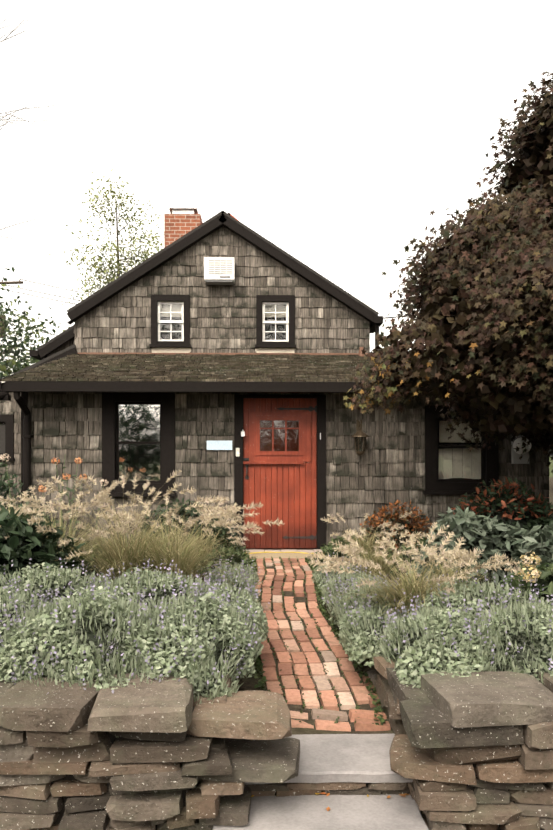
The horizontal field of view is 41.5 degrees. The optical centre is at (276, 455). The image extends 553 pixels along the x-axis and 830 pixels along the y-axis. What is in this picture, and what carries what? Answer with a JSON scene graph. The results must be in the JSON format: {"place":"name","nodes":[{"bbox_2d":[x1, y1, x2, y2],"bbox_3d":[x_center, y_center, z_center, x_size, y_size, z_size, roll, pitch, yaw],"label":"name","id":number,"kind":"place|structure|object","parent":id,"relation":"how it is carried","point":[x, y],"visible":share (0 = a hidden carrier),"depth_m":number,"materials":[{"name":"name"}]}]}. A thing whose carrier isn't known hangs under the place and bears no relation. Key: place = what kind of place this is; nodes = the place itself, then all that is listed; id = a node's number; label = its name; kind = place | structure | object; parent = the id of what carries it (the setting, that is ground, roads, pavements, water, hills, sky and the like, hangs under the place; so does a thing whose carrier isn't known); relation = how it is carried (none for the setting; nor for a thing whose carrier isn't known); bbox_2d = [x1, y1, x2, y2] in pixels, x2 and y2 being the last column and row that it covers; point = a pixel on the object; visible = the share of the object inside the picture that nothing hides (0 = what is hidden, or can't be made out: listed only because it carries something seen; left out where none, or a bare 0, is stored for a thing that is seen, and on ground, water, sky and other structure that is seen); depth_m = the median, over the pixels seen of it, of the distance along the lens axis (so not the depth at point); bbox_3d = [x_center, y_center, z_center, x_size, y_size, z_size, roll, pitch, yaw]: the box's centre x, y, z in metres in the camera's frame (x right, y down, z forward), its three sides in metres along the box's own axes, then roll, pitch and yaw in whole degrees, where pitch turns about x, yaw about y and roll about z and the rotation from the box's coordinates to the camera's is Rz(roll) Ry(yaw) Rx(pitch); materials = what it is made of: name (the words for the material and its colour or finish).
{"place":"outdoors","nodes":[
{"label":"outdoors","id":0,"kind":"place"},
{"bbox_2d":[0,0,552,456],"label":"sky","id":1,"kind":"structure","parent":0,"point":[333,131],"materials":[{"name":"white"}]},
{"bbox_2d":[252,558,390,731],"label":"brick path","id":2,"kind":"structure","parent":0,"point":[330,709],"depth_m":4.96,"materials":[{"name":"red brick"}]},
{"bbox_2d":[250,556,385,724],"bbox_3d":[0.105,1.326,6.212,0.853,0.391,4.307,0,0,-4],"label":"path moss","id":3,"kind":"object","parent":2,"relation":"on","point":[324,613],"visible":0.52,"depth_m":4.99,"materials":[{"name":"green plant"}]},
{"bbox_2d":[91,477,552,814],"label":"garden ground","id":4,"kind":"structure","parent":0,"point":[249,683],"depth_m":4.80,"materials":[{"name":"soil"}]},
{"bbox_2d":[0,279,22,337],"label":"utility pole","id":5,"kind":"object","parent":4,"relation":"on","point":[14,282],"visible":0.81,"depth_m":30.11,"materials":[{"name":"brown wood"}]},
{"bbox_2d":[0,279,405,356],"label":"pole wires","id":6,"kind":"object","parent":5,"relation":"attached to","point":[80,300],"visible":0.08,"depth_m":28.59,"materials":[{"name":"black metal"}]},
{"bbox_2d":[0,317,35,353],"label":"tree","id":7,"kind":"object","parent":4,"relation":"on","point":[1,336],"visible":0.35,"depth_m":19.95,"materials":[{"name":"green plant"}]},
{"bbox_2d":[0,16,58,240],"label":"bare tree","id":8,"kind":"object","parent":4,"relation":"on","point":[2,117],"visible":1,"depth_m":7.55,"materials":[{"name":"plant"}]},
{"bbox_2d":[0,267,68,378],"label":"tree leaves","id":9,"kind":"object","parent":4,"relation":"on","point":[12,364],"visible":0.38,"depth_m":19.69,"materials":[{"name":"green plant"}]},
{"bbox_2d":[5,458,103,537],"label":"flower stems","id":10,"kind":"object","parent":4,"relation":"on","point":[59,492],"visible":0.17,"depth_m":7.32,"materials":[{"name":"plant"}]},
{"bbox_2d":[0,488,494,617],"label":"fountain grass","id":11,"kind":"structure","parent":4,"relation":"on","point":[193,551],"depth_m":5.59,"materials":[{"name":"beige plant"}]},
{"bbox_2d":[0,470,533,594],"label":"grass plumes","id":12,"kind":"object","parent":11,"relation":"attached to","point":[461,556],"depth_m":5.46,"materials":[{"name":"beige plant"}]},
{"bbox_2d":[0,227,535,549],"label":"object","id":13,"kind":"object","parent":4,"relation":"on","point":[162,335],"visible":0.04,"depth_m":11.90,"materials":[{"name":"wood"}]},
{"bbox_2d":[3,211,378,381],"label":"roof trim","id":14,"kind":"structure","parent":13,"relation":"attached to","point":[166,248],"depth_m":11.76,"materials":[{"name":"black wood"}]},
{"bbox_2d":[164,214,202,247],"bbox_3d":[-1.863,-3.498,14.746,0.710,2.550,0.700,0,0,-1],"label":"chimney","id":15,"kind":"object","parent":14,"relation":"on","point":[177,226],"visible":0.29,"depth_m":14.39,"materials":[{"name":"brick"}]},
{"bbox_2d":[169,206,197,213],"bbox_3d":[-1.863,-4.878,14.746,0.550,0.210,0.580,0,0,-1],"label":"chimney cap","id":16,"kind":"object","parent":15,"relation":"on","point":[183,210],"visible":0.57,"depth_m":14.52,"materials":[{"name":"metal"}]},
{"bbox_2d":[2,354,386,381],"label":"roof shakes","id":17,"kind":"object","parent":14,"relation":"on","point":[182,367],"visible":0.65,"depth_m":9.80,"materials":[{"name":"brown wood"}]},
{"bbox_2d":[77,347,374,355],"bbox_3d":[-0.817,-1.663,11.767,4.900,0.160,0.300,0,0,-1],"label":"flashing","id":18,"kind":"object","parent":14,"relation":"on","point":[360,351],"visible":0.4,"depth_m":11.88,"materials":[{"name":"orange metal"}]},
{"bbox_2d":[150,348,295,352],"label":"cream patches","id":19,"kind":"object","parent":18,"relation":"on","point":[188,350],"visible":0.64,"depth_m":11.89,"materials":[{"name":"beige wood"}]},
{"bbox_2d":[204,257,234,284],"bbox_3d":[-0.917,-2.973,11.793,0.480,0.380,0.344,0,0,-1],"label":"ac unit","id":20,"kind":"object","parent":13,"relation":"attached to","point":[219,270],"visible":1,"depth_m":11.63,"materials":[{"name":"paint"}]},
{"bbox_2d":[207,441,231,449],"bbox_3d":[-0.702,-0.131,8.985,0.315,0.115,0.016,0,0,-1],"label":"sign plate","id":21,"kind":"object","parent":13,"relation":"attached to","point":[219,445],"visible":1,"depth_m":8.98,"materials":[{"name":"white metal"}]},
{"bbox_2d":[0,214,500,504],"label":"dark trim","id":22,"kind":"structure","parent":13,"relation":"attached to","point":[162,394],"depth_m":9.02,"materials":[{"name":"black wood"}]},
{"bbox_2d":[0,405,159,480],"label":"window glass","id":23,"kind":"object","parent":22,"relation":"attached to","point":[140,462],"visible":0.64,"depth_m":9.04,"materials":[{"name":"clear glass"}]},
{"bbox_2d":[1,301,288,382],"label":"window frames","id":24,"kind":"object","parent":22,"relation":"attached to","point":[264,322],"visible":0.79,"depth_m":11.94,"materials":[{"name":"paint"}]},
{"bbox_2d":[160,304,285,339],"bbox_3d":[-0.871,-2.191,11.954,2.060,0.575,0.025,0,0,-1],"label":"window glass","id":25,"kind":"object","parent":24,"relation":"on","point":[265,325],"visible":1,"depth_m":11.96,"materials":[{"name":"grey glass"}]},
{"bbox_2d":[439,421,481,478],"bbox_3d":[2.293,-0.073,9.119,0.540,0.730,0.025,0,0,-1],"label":"window glass","id":26,"kind":"object","parent":22,"relation":"on","point":[461,465],"visible":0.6,"depth_m":9.13,"materials":[{"name":"clear glass"}]},
{"bbox_2d":[0,226,548,551],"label":"wall shingles","id":27,"kind":"object","parent":13,"relation":"attached to","point":[104,329],"depth_m":9.05,"materials":[{"name":"wood"}]},
{"bbox_2d":[236,430,321,552],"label":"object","id":28,"kind":"structure","parent":13,"relation":"attached to","point":[262,550],"depth_m":8.91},
{"bbox_2d":[234,395,325,548],"bbox_3d":[0.044,0.212,9.039,1.130,1.930,0.110,0,0,-1],"label":"door casing","id":29,"kind":"structure","parent":13,"relation":"attached to","point":[321,461],"depth_m":8.99,"materials":[{"name":"black wood"}]},
{"bbox_2d":[243,398,316,547],"bbox_3d":[0.044,0.217,9.043,0.990,1.860,0.102,0,0,-1],"label":"door","id":30,"kind":"structure","parent":29,"relation":"in","point":[280,485],"depth_m":9.05,"materials":[{"name":"red wood"}]},
{"bbox_2d":[115,402,481,483],"bbox_3d":[0.292,-0.163,9.649,4.890,1.320,0.020,0,0,-1],"label":"interior","id":31,"kind":"object","parent":13,"relation":"attached to","point":[456,443],"depth_m":9.60,"materials":[{"name":"black"}]},
{"bbox_2d":[160,304,480,478],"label":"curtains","id":32,"kind":"object","parent":13,"relation":"attached to","point":[279,309],"depth_m":9.18,"materials":[{"name":"white fabric"}]},
{"bbox_2d":[511,435,530,463],"bbox_3d":[3.021,-0.363,8.977,0.210,0.920,0.195,0,0,-1],"label":"electric meter","id":33,"kind":"object","parent":13,"relation":"attached to","point":[515,456],"visible":0.71,"depth_m":9.00,"materials":[{"name":"paint"}]},
{"bbox_2d":[0,552,552,737],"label":"catmint","id":34,"kind":"object","parent":4,"relation":"on","point":[235,613],"visible":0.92,"depth_m":3.96,"materials":[{"name":"green plant"}]},
{"bbox_2d":[0,453,552,603],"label":"shrubs","id":35,"kind":"object","parent":4,"relation":"on","point":[525,546],"visible":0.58,"depth_m":6.23,"materials":[{"name":"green plant"}]},
{"bbox_2d":[2,502,552,692],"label":"plants","id":36,"kind":"object","parent":4,"relation":"on","point":[90,635],"visible":0.04,"depth_m":5.97,"materials":[{"name":"plant"}]},
{"bbox_2d":[245,553,312,559],"bbox_3d":[0.031,1.164,8.479,0.800,0.018,0.450,0,0,-1],"label":"doorstep","id":37,"kind":"object","parent":4,"relation":"on","point":[283,555],"depth_m":8.46,"materials":[{"name":"beige stone"}]},
{"bbox_2d":[248,552,311,553],"bbox_3d":[0.072,1.147,8.653,1.434,0.017,0.109,0,0,1],"label":"threshold","id":38,"kind":"object","parent":4,"relation":"on","point":[279,552],"visible":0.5,"depth_m":8.66,"materials":[{"name":"beige wood"}]},
{"bbox_2d":[51,706,546,829],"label":"wall gaps","id":39,"kind":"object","parent":4,"relation":"on","point":[112,738],"depth_m":3.30,"materials":[{"name":"paint"}]},
{"bbox_2d":[212,734,428,829],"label":"stone steps","id":40,"kind":"structure","parent":4,"relation":"on","point":[359,758],"depth_m":3.52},
{"bbox_2d":[244,782,409,796],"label":"riser stones","id":41,"kind":"object","parent":40,"relation":"on","point":[299,789],"visible":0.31,"depth_m":3.55,"materials":[{"name":"stone"}]},
{"bbox_2d":[251,792,408,810],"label":"fallen leaves","id":42,"kind":"object","parent":40,"relation":"on","point":[329,808],"visible":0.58,"depth_m":3.54,"materials":[{"name":"orange plant"}]},
{"bbox_2d":[343,71,552,473],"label":"tree","id":43,"kind":"object","parent":4,"relation":"on","point":[488,264],"depth_m":6.58,"materials":[{"name":"brown plant"}]},
{"bbox_2d":[352,420,368,455],"bbox_3d":[1.022,-0.223,8.915,0.211,0.440,0.228,0,0,-1],"label":"wall lantern","id":44,"kind":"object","parent":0,"point":[360,433],"depth_m":8.89,"materials":[{"name":"brown metal"}]},
{"bbox_2d":[355,437,365,450],"bbox_3d":[1.022,-0.142,8.909,0.132,0.178,0.132,0,0,-1],"label":"lantern glass","id":45,"kind":"object","parent":44,"relation":"in","point":[360,443],"visible":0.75,"depth_m":8.95,"materials":[{"name":"glass"}]},
{"bbox_2d":[549,457,552,476],"bbox_3d":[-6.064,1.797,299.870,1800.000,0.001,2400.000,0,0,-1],"label":"ground sheet","id":46,"kind":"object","parent":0,"point":[550,469],"depth_m":103.92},
{"bbox_2d":[49,169,163,308],"bbox_3d":[-6.397,-4.932,29.686,4.786,13.422,4.821,0,0,27],"label":"tree","id":47,"kind":"object","parent":46,"relation":"on","point":[145,254],"depth_m":29.37,"materials":[{"name":"green plant"}]},
{"bbox_2d":[0,656,552,829],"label":"stone walls","id":48,"kind":"structure","parent":46,"relation":"on","point":[495,728],"depth_m":3.24,"materials":[{"name":"stone"}]},
{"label":"tree wood","id":49,"kind":"object","parent":46,"relation":"on","visible":0},
{"bbox_2d":[0,296,32,375],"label":"tree leaves","id":50,"kind":"object","parent":49,"relation":"attached to","point":[7,337],"visible":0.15,"depth_m":21.84,"materials":[{"name":"green plant"}]}
]}

